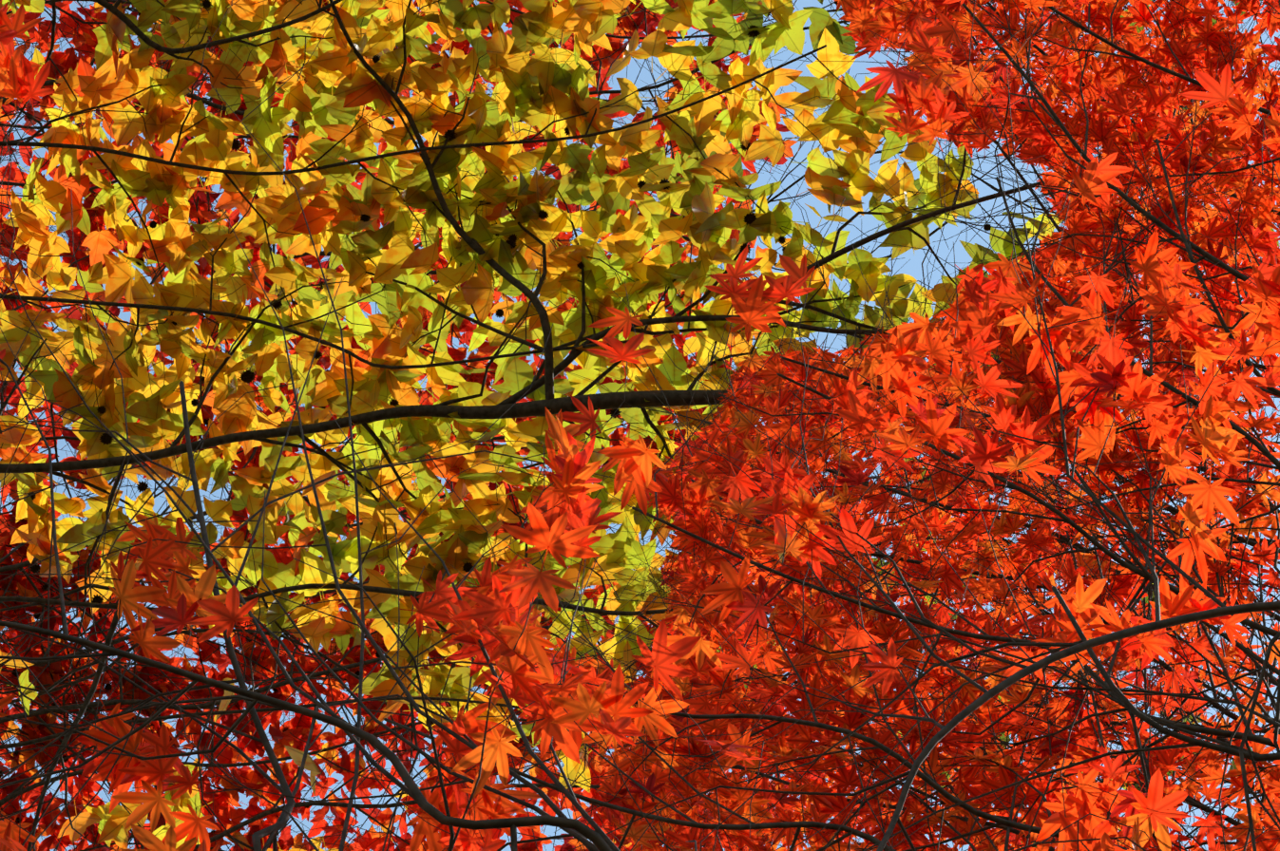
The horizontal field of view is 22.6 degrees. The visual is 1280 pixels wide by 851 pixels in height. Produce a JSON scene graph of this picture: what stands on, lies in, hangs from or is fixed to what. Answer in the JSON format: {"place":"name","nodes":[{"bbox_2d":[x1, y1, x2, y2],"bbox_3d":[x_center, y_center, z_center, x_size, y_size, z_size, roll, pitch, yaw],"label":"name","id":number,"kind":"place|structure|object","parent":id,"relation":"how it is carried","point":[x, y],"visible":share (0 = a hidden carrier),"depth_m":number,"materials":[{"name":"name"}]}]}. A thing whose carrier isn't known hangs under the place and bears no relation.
{"place":"outdoors","nodes":[
{"label":"outdoors","id":0,"kind":"place"},
{"bbox_2d":[0,0,1279,850],"label":"sky","id":1,"kind":"structure","parent":0,"point":[911,265],"materials":[{"name":"blue"}]},
{"bbox_3d":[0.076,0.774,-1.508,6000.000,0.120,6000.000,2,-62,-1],"label":"ground","id":2,"kind":"structure","parent":0,"visible":0},
{"bbox_2d":[0,0,1279,850],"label":"tree","id":3,"kind":"object","parent":2,"relation":"on","point":[505,234],"visible":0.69,"depth_m":9.13,"materials":[{"name":"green plant"}]},
{"bbox_2d":[0,0,1279,850],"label":"red maple","id":4,"kind":"object","parent":2,"relation":"on","point":[1032,408],"visible":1,"depth_m":5.02,"materials":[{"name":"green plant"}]},
{"bbox_2d":[0,0,1279,850],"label":"leaves","id":5,"kind":"object","parent":2,"relation":"on","point":[80,34],"visible":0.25,"depth_m":13.48,"materials":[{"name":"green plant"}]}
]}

